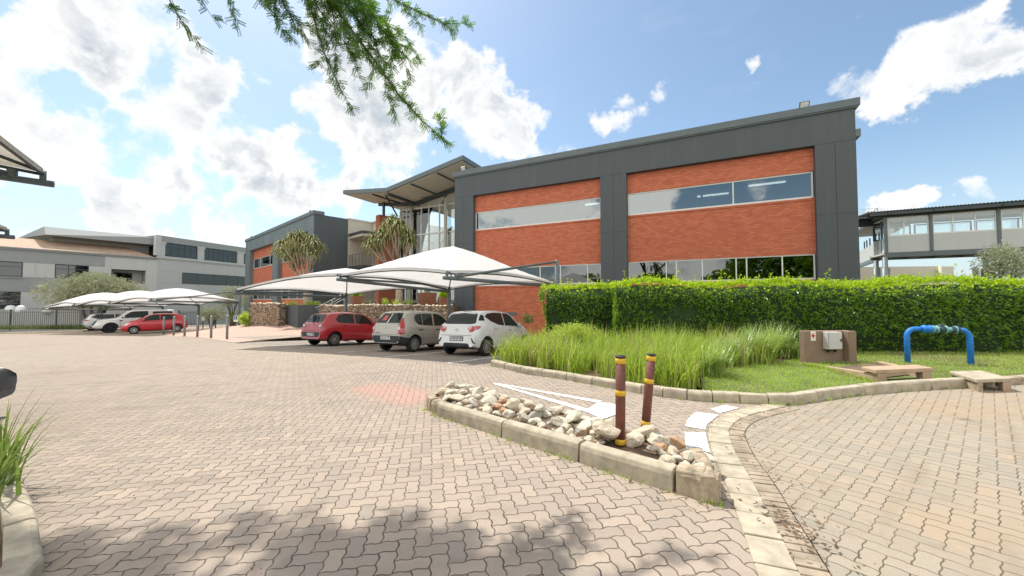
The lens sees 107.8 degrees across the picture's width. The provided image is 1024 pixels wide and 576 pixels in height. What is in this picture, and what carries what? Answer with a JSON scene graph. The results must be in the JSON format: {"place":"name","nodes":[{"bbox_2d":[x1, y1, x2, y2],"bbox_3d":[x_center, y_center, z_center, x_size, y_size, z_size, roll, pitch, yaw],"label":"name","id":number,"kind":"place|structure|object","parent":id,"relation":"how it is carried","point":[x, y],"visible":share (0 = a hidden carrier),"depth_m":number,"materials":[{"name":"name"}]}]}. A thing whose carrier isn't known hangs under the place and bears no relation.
{"place":"outdoors","nodes":[
{"label":"outdoors","id":0,"kind":"place"},
{"bbox_2d":[164,324,301,342],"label":"entrance ramp paving","id":1,"kind":"structure","parent":0,"point":[219,333],"depth_m":24.19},
{"bbox_2d":[237,311,249,325],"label":"broadleaf shrub","id":2,"kind":"object","parent":1,"relation":"on","point":[244,319],"visible":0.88,"depth_m":27.19,"materials":[{"name":"green plant"}]},
{"bbox_2d":[285,304,343,327],"bbox_3d":[-15.068,2.124,28.344,5.109,1.722,5.600,0,-2,0],"label":"planter box","id":3,"kind":"object","parent":1,"relation":"on","point":[298,315],"visible":0.38,"depth_m":25.98,"materials":[{"name":"concrete"}]},
{"bbox_2d":[266,229,328,303],"bbox_3d":[-16.680,-1.105,28.756,5.299,6.710,3.870,0,-2,0],"label":"aloe tree","id":4,"kind":"object","parent":3,"relation":"in","point":[284,250],"visible":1,"depth_m":28.26,"materials":[{"name":"green plant"}]},
{"bbox_2d":[238,340,508,365],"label":"parking bay paving","id":5,"kind":"structure","parent":0,"point":[442,356],"depth_m":13.40,"materials":[{"name":"grey brick"}]},
{"bbox_2d":[301,312,376,345],"bbox_3d":[-7.692,1.898,17.624,1.880,1.503,3.736,-3,-6,31],"label":"parked car","id":6,"kind":"object","parent":5,"relation":"on","point":[333,328],"visible":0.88,"depth_m":16.43,"materials":[{"name":"red paint"}]},
{"bbox_2d":[232,268,446,311],"bbox_3d":[-7.310,1.091,16.636,6.700,3.957,5.782,-1,-2,24],"label":"carport","id":7,"kind":"object","parent":5,"relation":"on","point":[322,282],"visible":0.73,"depth_m":17.62,"materials":[{"name":"fabric"}]},
{"bbox_2d":[372,310,457,351],"bbox_3d":[-3.544,1.673,14.826,1.872,1.509,3.677,-3,-6,31],"label":"parked car","id":8,"kind":"object","parent":5,"relation":"on","point":[412,331],"visible":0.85,"depth_m":13.50,"materials":[{"name":"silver metal"}]},
{"bbox_2d":[336,246,558,318],"bbox_3d":[-1.962,0.647,14.206,5.763,4.491,6.606,-1,-2,29],"label":"carport","id":9,"kind":"object","parent":5,"relation":"on","point":[450,268],"visible":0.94,"depth_m":13.30,"materials":[{"name":"fabric"}]},
{"bbox_2d":[438,306,529,355],"bbox_3d":[-0.815,1.515,13.635,1.904,1.655,3.821,-3,-6,31],"label":"parked car","id":10,"kind":"object","parent":5,"relation":"on","point":[465,329],"visible":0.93,"depth_m":12.25,"materials":[{"name":"white paint"}]},
{"bbox_2d":[0,324,759,575],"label":"parking lot paving","id":11,"kind":"structure","parent":0,"point":[213,465],"depth_m":3.28,"materials":[{"name":"beige brick"}]},
{"bbox_2d":[0,521,2,567],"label":"verge bed","id":12,"kind":"object","parent":11,"relation":"on","point":[1,537],"depth_m":2.32,"materials":[{"name":"beige concrete"}]},
{"bbox_2d":[0,438,50,497],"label":"strap leaf plant","id":13,"kind":"object","parent":12,"relation":"on","point":[18,485],"visible":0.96,"depth_m":2.84,"materials":[{"name":"green plant"}]},
{"bbox_2d":[0,388,82,475],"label":"strap leaf plant","id":14,"kind":"object","parent":12,"relation":"on","point":[6,441],"visible":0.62,"depth_m":3.26,"materials":[{"name":"green plant"}]},
{"bbox_2d":[0,406,91,484],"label":"strap leaf plant","id":15,"kind":"object","parent":12,"relation":"on","point":[12,466],"visible":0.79,"depth_m":3.02,"materials":[{"name":"green plant"}]},
{"bbox_2d":[164,0,475,152],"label":"acacia tree","id":16,"kind":"object","parent":12,"relation":"on","point":[365,10],"visible":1,"depth_m":3.90,"materials":[{"name":"green plant"}]},
{"bbox_2d":[0,225,14,238],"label":"carport","id":17,"kind":"object","parent":11,"relation":"on","point":[6,235],"visible":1,"depth_m":9.52,"materials":[{"name":"fabric"}]},
{"bbox_2d":[0,367,16,398],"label":"parked car","id":18,"kind":"object","parent":11,"relation":"on","point":[8,379],"visible":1,"depth_m":5.54,"materials":[{"name":"grey paint"}]},
{"bbox_2d":[0,473,43,575],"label":"verge kerb","id":19,"kind":"structure","parent":11,"relation":"on","point":[22,553],"depth_m":2.33,"materials":[{"name":"concrete"}]},
{"bbox_2d":[0,135,54,187],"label":"carport","id":20,"kind":"object","parent":11,"relation":"on","point":[12,155],"visible":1,"depth_m":5.92,"materials":[{"name":"fabric"}]},
{"bbox_2d":[0,331,83,333],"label":"fence kerb","id":21,"kind":"structure","parent":11,"relation":"on","point":[41,332],"depth_m":33.32,"materials":[{"name":"concrete"}]},
{"bbox_2d":[0,309,102,331],"bbox_3d":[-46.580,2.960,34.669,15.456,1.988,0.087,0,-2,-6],"label":"palisade fence","id":22,"kind":"object","parent":11,"relation":"on","point":[10,312],"visible":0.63,"depth_m":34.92,"materials":[{"name":"grey metal"}]},
{"bbox_2d":[27,271,150,329],"bbox_3d":[-41.452,1.387,37.085,8.277,6.291,6.699,1,-2,-18],"label":"olive tree","id":23,"kind":"object","parent":11,"relation":"on","point":[90,282],"visible":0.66,"depth_m":35.65,"materials":[{"name":"green plant"}]},
{"bbox_2d":[0,323,191,330],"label":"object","id":24,"kind":"structure","parent":11,"relation":"on","point":[35,326],"depth_m":34.30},
{"bbox_2d":[82,313,121,330],"bbox_3d":[-39.244,3.276,36.959,1.964,1.686,4.408,-3,-3,35],"label":"parked car","id":25,"kind":"object","parent":11,"relation":"on","point":[89,320],"visible":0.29,"depth_m":35.35,"materials":[{"name":"white paint"}]},
{"bbox_2d":[41,293,163,310],"bbox_3d":[-35.548,2.339,32.702,6.493,3.874,5.545,-1,-2,22],"label":"carport","id":26,"kind":"object","parent":11,"relation":"on","point":[72,302],"visible":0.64,"depth_m":31.69,"materials":[{"name":"fabric"}]},
{"bbox_2d":[89,309,175,332],"bbox_3d":[-32.522,2.815,32.349,2.051,1.856,5.308,-3,-3,35],"label":"parked pickup","id":27,"kind":"object","parent":11,"relation":"on","point":[110,325],"visible":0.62,"depth_m":31.05,"materials":[{"name":"white paint"}]},
{"bbox_2d":[74,291,199,321],"bbox_3d":[-30.558,2.143,30.745,6.339,3.856,5.562,-1,-2,23],"label":"carport","id":28,"kind":"object","parent":11,"relation":"on","point":[107,300],"visible":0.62,"depth_m":29.53,"materials":[{"name":"fabric"}]},
{"bbox_2d":[120,313,187,333],"bbox_3d":[-27.775,2.725,29.073,1.880,1.503,3.736,-4,-4,44],"label":"parked car","id":29,"kind":"object","parent":11,"relation":"on","point":[150,322],"visible":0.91,"depth_m":28.53,"materials":[{"name":"red paint"}]},
{"bbox_2d":[110,288,240,324],"bbox_3d":[-25.615,1.980,28.749,6.339,3.907,5.562,-1,-2,23],"label":"carport","id":30,"kind":"object","parent":11,"relation":"on","point":[182,296],"visible":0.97,"depth_m":28.03,"materials":[{"name":"fabric"}]},
{"bbox_2d":[178,309,216,327],"bbox_3d":[-29.041,2.888,34.421,4.442,1.968,0.096,0,-2,13],"label":"palisade fence","id":31,"kind":"object","parent":11,"relation":"on","point":[183,313],"visible":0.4,"depth_m":34.53,"materials":[{"name":"grey metal"}]},
{"bbox_2d":[194,304,226,327],"bbox_3d":[-26.551,2.510,32.912,2.264,2.214,2.174,0,-2,0],"label":"pale bush","id":32,"kind":"object","parent":11,"relation":"on","point":[208,310],"visible":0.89,"depth_m":32.81,"materials":[{"name":"green plant"}]},
{"bbox_2d":[214,286,251,319],"bbox_3d":[-25.006,1.655,33.465,2.631,3.942,2.089,0,-2,0],"label":"green bush","id":33,"kind":"object","parent":11,"relation":"on","point":[230,295],"visible":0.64,"depth_m":33.34,"materials":[{"name":"green plant"}]},
{"bbox_2d":[249,302,285,325],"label":"stone wall","id":34,"kind":"structure","parent":11,"relation":"on","point":[268,313],"depth_m":26.61,"materials":[{"name":"brown stone"}]},
{"bbox_2d":[235,335,306,342],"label":"ramp kerb","id":35,"kind":"structure","parent":11,"relation":"on","point":[285,339],"depth_m":20.30,"materials":[{"name":"concrete"}]},
{"bbox_2d":[320,303,453,321],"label":"stone wall","id":36,"kind":"structure","parent":11,"relation":"on","point":[374,312],"depth_m":21.88,"materials":[{"name":"stone"}]},
{"bbox_2d":[36,366,985,575],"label":"leaf litter","id":37,"kind":"object","parent":11,"relation":"on","point":[797,526],"visible":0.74,"depth_m":2.51,"materials":[{"name":"plant"}]},
{"bbox_2d":[494,383,614,418],"bbox_3d":[0.647,1.720,6.031,0.657,0.071,2.805,1,-2,-33],"label":"yield triangle marking","id":38,"kind":"object","parent":11,"relation":"on","point":[599,408],"visible":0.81,"depth_m":5.35,"materials":[{"name":"paint"}]},
{"bbox_2d":[437,402,676,492],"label":"island kerb","id":39,"kind":"structure","parent":11,"relation":"on","point":[652,472],"depth_m":3.50,"materials":[{"name":"concrete"}]},
{"bbox_2d":[439,388,691,465],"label":"island soil","id":40,"kind":"structure","parent":11,"relation":"on","point":[642,450],"depth_m":3.81,"materials":[{"name":"brown soil"}]},
{"bbox_2d":[480,396,497,405],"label":"rock","id":41,"kind":"object","parent":40,"relation":"on","point":[491,401],"visible":0.73,"depth_m":5.08,"materials":[{"name":"beige stone"}]},
{"bbox_2d":[499,407,506,413],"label":"rock","id":42,"kind":"object","parent":40,"relation":"on","point":[502,410],"visible":0.43,"depth_m":4.69,"materials":[{"name":"stone"}]},
{"bbox_2d":[506,398,519,408],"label":"rock","id":43,"kind":"object","parent":42,"relation":"on","point":[512,403],"visible":1,"depth_m":4.71,"materials":[{"name":"beige stone"}]},
{"bbox_2d":[551,416,573,426],"bbox_3d":[0.564,1.518,4.199,0.264,0.125,0.191,9,-27,14],"label":"rock","id":44,"kind":"object","parent":40,"relation":"on","point":[557,421],"visible":0.56,"depth_m":4.15,"materials":[{"name":"beige stone"}]},
{"bbox_2d":[564,409,581,422],"bbox_3d":[0.676,1.419,4.123,0.247,0.116,0.178,-30,-15,-18],"label":"rock","id":45,"kind":"object","parent":44,"relation":"on","point":[573,415],"visible":0.95,"depth_m":4.08,"materials":[{"name":"beige stone"}]},
{"bbox_2d":[573,419,592,430],"bbox_3d":[0.769,1.485,3.984,0.262,0.123,0.214,-25,-5,39],"label":"rock","id":46,"kind":"object","parent":40,"relation":"on","point":[586,424],"visible":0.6,"depth_m":3.94,"materials":[{"name":"beige stone"}]},
{"bbox_2d":[615,355,625,447],"bbox_3d":[1.030,1.172,3.548,0.099,1.058,0.099,1,-2,0],"label":"marker post","id":47,"kind":"object","parent":40,"relation":"on","point":[620,386],"visible":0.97,"depth_m":3.52,"materials":[{"name":"red paint"}]},
{"bbox_2d":[626,431,644,447],"bbox_3d":[1.159,1.444,3.564,0.198,0.121,0.226,-16,-16,-8],"label":"rock","id":48,"kind":"object","parent":40,"relation":"on","point":[635,439],"visible":0.97,"depth_m":3.49,"materials":[{"name":"beige stone"}]},
{"bbox_2d":[646,432,670,445],"bbox_3d":[1.406,1.474,3.579,0.209,0.143,0.208,24,-11,48],"label":"rock","id":49,"kind":"object","parent":40,"relation":"on","point":[652,438],"visible":0.68,"depth_m":3.52,"materials":[{"name":"beige stone"}]},
{"bbox_2d":[636,425,659,435],"bbox_3d":[1.328,1.402,3.664,0.225,0.114,0.130,-27,-14,14],"label":"rock","id":50,"kind":"object","parent":49,"relation":"on","point":[645,430],"visible":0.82,"depth_m":3.62,"materials":[{"name":"beige stone"}]},
{"bbox_2d":[673,445,687,451],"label":"rock","id":51,"kind":"object","parent":40,"relation":"on","point":[682,449],"visible":0.36,"depth_m":3.37,"materials":[{"name":"beige stone"}]},
{"bbox_2d":[669,436,685,448],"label":"rock","id":52,"kind":"object","parent":51,"relation":"on","point":[677,442],"visible":1,"depth_m":3.39,"materials":[{"name":"brown stone"}]},
{"bbox_2d":[682,450,694,460],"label":"rock","id":53,"kind":"object","parent":40,"relation":"on","point":[688,455],"visible":0.93,"depth_m":3.09,"materials":[{"name":"beige stone"}]},
{"bbox_2d":[426,385,720,503],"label":"island end kerb","id":54,"kind":"structure","parent":11,"relation":"on","point":[697,482],"depth_m":2.79,"materials":[{"name":"beige concrete"}]},
{"bbox_2d":[641,353,655,426],"bbox_3d":[1.474,1.214,4.055,0.099,1.004,0.099,5,-2,0],"label":"marker post","id":55,"kind":"object","parent":11,"relation":"on","point":[648,387],"visible":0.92,"depth_m":4.02,"materials":[{"name":"brown paint"}]},
{"bbox_2d":[422,373,986,507],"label":"kerb weeds","id":56,"kind":"object","parent":11,"relation":"on","point":[829,399],"visible":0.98,"depth_m":4.76,"materials":[{"name":"green plant"}]},
{"bbox_2d":[685,405,737,463],"bbox_3d":[2.243,1.598,4.318,0.464,0.017,2.251,-1,-2,37],"label":"give way block marking","id":57,"kind":"object","parent":11,"relation":"on","point":[696,419],"visible":0.77,"depth_m":4.35,"materials":[{"name":"paint"}]},
{"bbox_2d":[490,359,966,405],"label":"garden kerb","id":58,"kind":"structure","parent":11,"relation":"on","point":[818,395],"depth_m":5.65,"materials":[{"name":"concrete"}]},
{"bbox_2d":[708,404,800,575],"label":"kerb edging","id":59,"kind":"object","parent":11,"relation":"on","point":[769,552],"visible":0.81,"depth_m":2.63,"materials":[{"name":"concrete"}]},
{"bbox_2d":[365,304,458,311],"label":"terrace","id":60,"kind":"structure","parent":0,"point":[456,308],"depth_m":22.28,"materials":[{"name":"concrete"}]},
{"bbox_2d":[351,296,363,304],"bbox_3d":[-9.910,0.840,23.935,0.699,0.641,0.699,1,-2,-31],"label":"rust planter","id":61,"kind":"object","parent":60,"relation":"on","point":[359,300],"visible":0.82,"depth_m":23.66,"materials":[{"name":"metal"}]},
{"bbox_2d":[357,213,420,303],"bbox_3d":[-7.911,-1.674,24.674,4.129,6.967,3.212,0,-2,0],"label":"aloe tree","id":62,"kind":"object","parent":60,"relation":"on","point":[395,232],"visible":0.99,"depth_m":24.38,"materials":[{"name":"green plant"}]},
{"bbox_2d":[343,155,480,304],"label":"entrance hall","id":63,"kind":"structure","parent":60,"relation":"on","point":[418,200],"depth_m":29.75,"materials":[{"name":"grey paint"}]},
{"bbox_2d":[417,293,436,305],"bbox_3d":[-5.170,0.702,22.659,0.940,0.830,0.940,1,-2,-31],"label":"rust planter","id":64,"kind":"object","parent":60,"relation":"on","point":[426,298],"visible":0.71,"depth_m":22.31,"materials":[{"name":"metal"}]},
{"bbox_2d":[0,0,1023,285],"label":"sky","id":65,"kind":"structure","parent":0,"point":[137,130],"materials":[{"name":"blue"}]},
{"bbox_2d":[510,352,796,391],"bbox_3d":[4.074,1.713,8.482,9.129,0.245,6.471,-1,-2,21],"label":"planting bed","id":66,"kind":"object","parent":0,"point":[591,373],"visible":0.07,"depth_m":7.72,"materials":[{"name":"soil"}]},
{"bbox_2d":[537,321,599,343],"bbox_3d":[1.491,1.375,9.867,1.692,1.072,1.181,0,-2,0],"label":"lime shrub","id":67,"kind":"object","parent":66,"relation":"on","point":[569,330],"visible":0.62,"depth_m":9.72,"materials":[{"name":"green plant"}]},
{"bbox_2d":[537,278,629,340],"bbox_3d":[2.342,0.877,11.954,3.011,2.420,1.245,0,-2,13],"label":"clipped hedge","id":68,"kind":"object","parent":66,"relation":"on","point":[586,303],"visible":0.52,"depth_m":11.74,"materials":[{"name":"green plant"}]},
{"bbox_2d":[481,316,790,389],"bbox_3d":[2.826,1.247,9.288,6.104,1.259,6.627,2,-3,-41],"label":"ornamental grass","id":69,"kind":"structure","parent":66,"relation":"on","point":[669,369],"depth_m":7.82,"materials":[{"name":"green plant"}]},
{"bbox_2d":[493,319,779,388],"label":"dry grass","id":70,"kind":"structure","parent":66,"relation":"on","point":[762,361],"depth_m":8.01,"materials":[{"name":"green plant"}]},
{"bbox_2d":[694,343,768,377],"bbox_3d":[3.976,1.302,6.958,1.145,0.745,1.609,-1,-2,20],"label":"strappy plant","id":71,"kind":"object","parent":66,"relation":"on","point":[712,363],"visible":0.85,"depth_m":6.92,"materials":[{"name":"green plant"}]},
{"bbox_2d":[709,329,760,366],"bbox_3d":[4.957,1.302,8.215,1.266,0.814,1.366,-1,-2,24],"label":"strappy plant","id":72,"kind":"object","parent":66,"relation":"on","point":[727,342],"visible":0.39,"depth_m":8.09,"materials":[{"name":"green plant"}]},
{"bbox_2d":[727,319,797,364],"bbox_3d":[5.631,1.194,8.442,1.423,1.017,1.847,-1,-2,14],"label":"strappy plant","id":73,"kind":"object","parent":66,"relation":"on","point":[746,336],"visible":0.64,"depth_m":8.32,"materials":[{"name":"green plant"}]},
{"bbox_2d":[753,320,807,358],"bbox_3d":[6.663,1.226,9.259,1.558,0.975,2.080,0,-2,0],"label":"strappy plant","id":74,"kind":"object","parent":66,"relation":"on","point":[780,355],"visible":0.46,"depth_m":8.94,"materials":[{"name":"green plant"}]},
{"bbox_2d":[780,337,799,359],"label":"dark strappy plant","id":75,"kind":"object","parent":66,"relation":"on","point":[794,350],"visible":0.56,"depth_m":8.74,"materials":[{"name":"green plant"}]},
{"bbox_2d":[609,263,1023,352],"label":"clipped hedge","id":76,"kind":"object","parent":66,"relation":"on","point":[988,313],"visible":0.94,"depth_m":9.60,"materials":[{"name":"green plant"}]},
{"bbox_2d":[691,377,996,575],"bbox_3d":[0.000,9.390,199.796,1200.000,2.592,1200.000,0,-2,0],"label":"ground","id":77,"kind":"structure","parent":0,"point":[697,388],"depth_m":3.35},
{"bbox_2d":[0,226,157,314],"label":"grey office building","id":78,"kind":"structure","parent":77,"relation":"on","point":[53,254],"depth_m":44.00,"materials":[{"name":"paint"}]},
{"bbox_2d":[0,292,20,308],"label":"window","id":79,"kind":"structure","parent":78,"relation":"in","point":[6,298],"depth_m":40.08,"materials":[{"name":"glass"}]},
{"bbox_2d":[0,261,22,276],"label":"window","id":80,"kind":"structure","parent":78,"relation":"in","point":[10,269],"depth_m":40.23,"materials":[{"name":"glass"}]},
{"bbox_2d":[54,264,88,278],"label":"window","id":81,"kind":"structure","parent":78,"relation":"in","point":[60,269],"depth_m":43.65,"materials":[{"name":"glass"}]},
{"bbox_2d":[148,235,245,324],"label":"grey office wing","id":82,"kind":"structure","parent":77,"relation":"on","point":[207,267],"depth_m":55.07,"materials":[{"name":"grey paint"}]},
{"bbox_2d":[165,243,196,258],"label":"window","id":83,"kind":"structure","parent":82,"relation":"in","point":[171,250],"depth_m":52.95,"materials":[{"name":"glass"}]},
{"bbox_2d":[182,273,244,285],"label":"window","id":84,"kind":"structure","parent":82,"relation":"in","point":[187,278],"depth_m":57.22,"materials":[{"name":"glass"}]},
{"bbox_2d":[204,248,236,262],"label":"window","id":85,"kind":"structure","parent":82,"relation":"in","point":[209,254],"depth_m":58.40,"materials":[{"name":"glass"}]},
{"bbox_2d":[244,210,375,312],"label":"office block","id":86,"kind":"structure","parent":77,"relation":"on","point":[341,238],"depth_m":37.22,"materials":[{"name":"paint"}]},
{"bbox_2d":[254,254,272,268],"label":"window","id":87,"kind":"structure","parent":86,"relation":"in","point":[263,261],"depth_m":46.53,"materials":[{"name":"black glass"}]},
{"bbox_2d":[452,97,860,337],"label":"office block","id":88,"kind":"structure","parent":77,"relation":"on","point":[775,194],"depth_m":17.80,"materials":[{"name":"orange brick"}]},
{"bbox_2d":[476,197,599,230],"bbox_3d":[1.224,-4.130,21.235,7.670,1.110,0.060,-1,-2,26],"label":"window","id":89,"kind":"structure","parent":88,"relation":"in","point":[585,209],"depth_m":21.04,"materials":[{"name":"clear glass"}]},
{"bbox_2d":[479,263,600,285],"bbox_3d":[1.224,-0.697,21.118,7.670,1.060,0.060,-1,-2,26],"label":"window","id":90,"kind":"structure","parent":88,"relation":"in","point":[579,273],"depth_m":20.20,"materials":[{"name":"white glass"}]},
{"bbox_2d":[628,171,812,215],"bbox_3d":[9.231,-4.266,17.271,7.480,1.110,0.060,-1,-2,26],"label":"window","id":91,"kind":"structure","parent":88,"relation":"in","point":[797,185],"depth_m":17.03,"materials":[{"name":"glass"}]},
{"bbox_2d":[628,254,815,282],"bbox_3d":[9.231,-0.833,17.154,7.480,1.060,0.060,-1,-2,26],"label":"window","id":92,"kind":"structure","parent":88,"relation":"in","point":[803,265],"depth_m":16.85,"materials":[{"name":"glass"}]},
{"bbox_2d":[860,266,953,284],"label":"building","id":93,"kind":"structure","parent":77,"relation":"on","point":[923,271],"depth_m":37.41,"materials":[{"name":"beige paint"}]},
{"bbox_2d":[858,199,1023,279],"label":"covered walkway","id":94,"kind":"structure","parent":77,"relation":"on","point":[930,244],"depth_m":26.26,"materials":[{"name":"grey paint"}]},
{"bbox_2d":[887,215,928,236],"bbox_3d":[28.288,-4.432,26.706,2.180,1.350,0.060,-1,-2,26],"label":"window","id":95,"kind":"structure","parent":94,"relation":"in","point":[903,234],"depth_m":26.70,"materials":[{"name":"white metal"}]},
{"bbox_2d":[933,210,996,233],"bbox_3d":[30.785,-4.475,25.468,3.040,1.350,0.060,-1,-2,26],"label":"window","id":96,"kind":"structure","parent":94,"relation":"in","point":[995,223],"depth_m":25.28,"materials":[{"name":"clear glass"}]},
{"bbox_2d":[1001,208,1023,229],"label":"window","id":97,"kind":"structure","parent":94,"relation":"in","point":[1022,209],"depth_m":24.38,"materials":[{"name":"white metal"}]},
{"bbox_2d":[967,239,1023,279],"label":"tree","id":98,"kind":"object","parent":77,"relation":"on","point":[1005,262],"visible":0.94,"depth_m":12.93,"materials":[{"name":"green plant"}]},
{"bbox_2d":[702,350,1023,393],"bbox_3d":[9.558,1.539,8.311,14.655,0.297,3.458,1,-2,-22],"label":"lawn","id":99,"kind":"structure","parent":0,"point":[908,377],"depth_m":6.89,"materials":[{"name":"green plant"}]},
{"bbox_2d":[799,330,856,362],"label":"service plinth","id":100,"kind":"structure","parent":99,"relation":"on","point":[812,351],"depth_m":8.09,"materials":[{"name":"brown paint"}]},
{"bbox_2d":[823,331,841,351],"bbox_3d":[6.921,1.167,8.047,0.330,0.444,0.159,0,-2,-7],"label":"meter cabinet","id":101,"kind":"object","parent":100,"relation":"attached to","point":[832,340],"visible":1,"depth_m":7.99,"materials":[{"name":"grey metal"}]},
{"bbox_2d":[825,361,932,381],"bbox_3d":[6.829,1.636,6.944,1.411,0.600,2.179,0,-2,13],"label":"storm water pit","id":102,"kind":"object","parent":99,"relation":"in","point":[879,371],"visible":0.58,"depth_m":6.24,"materials":[{"name":"beige paint"}]},
{"bbox_2d":[904,324,974,364],"bbox_3d":[8.723,1.257,7.644,1.055,1.020,0.170,-1,-2,21],"label":"water pipe loop","id":103,"kind":"object","parent":99,"relation":"on","point":[940,328],"visible":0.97,"depth_m":7.60,"materials":[{"name":"blue metal"}]},
{"bbox_2d":[708,384,1023,575],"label":"driveway paving","id":104,"kind":"structure","parent":0,"point":[938,515],"depth_m":3.02,"materials":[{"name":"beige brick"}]},
{"bbox_2d":[729,407,830,575],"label":"brick edging","id":105,"kind":"object","parent":104,"relation":"on","point":[812,563],"visible":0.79,"depth_m":2.69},
{"bbox_2d":[950,370,1011,391],"bbox_3d":[7.383,1.562,5.897,0.476,0.401,0.988,-1,-2,29],"label":"storm drain lid","id":106,"kind":"object","parent":104,"relation":"on","point":[976,380],"visible":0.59,"depth_m":5.69,"materials":[{"name":"concrete"}]},
{"bbox_2d":[997,375,1023,385],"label":"kerb","id":107,"kind":"structure","parent":104,"relation":"on","point":[1017,379],"depth_m":5.99,"materials":[{"name":"beige concrete"}]},
{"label":"rock","id":108,"kind":"object","parent":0,"visible":0},
{"bbox_2d":[592,421,606,437],"bbox_3d":[0.886,1.392,3.684,0.202,0.121,0.188,18,7,-28],"label":"rock","id":109,"kind":"object","parent":108,"relation":"on","point":[596,424],"visible":0.43,"depth_m":3.66,"materials":[{"name":"beige stone"}]},
{"bbox_2d":[594,425,620,439],"bbox_3d":[0.899,1.369,3.572,0.204,0.133,0.282,26,-31,-16],"label":"rock","id":110,"kind":"object","parent":109,"relation":"on","point":[610,432],"visible":0.99,"depth_m":3.49,"materials":[{"name":"beige stone"}]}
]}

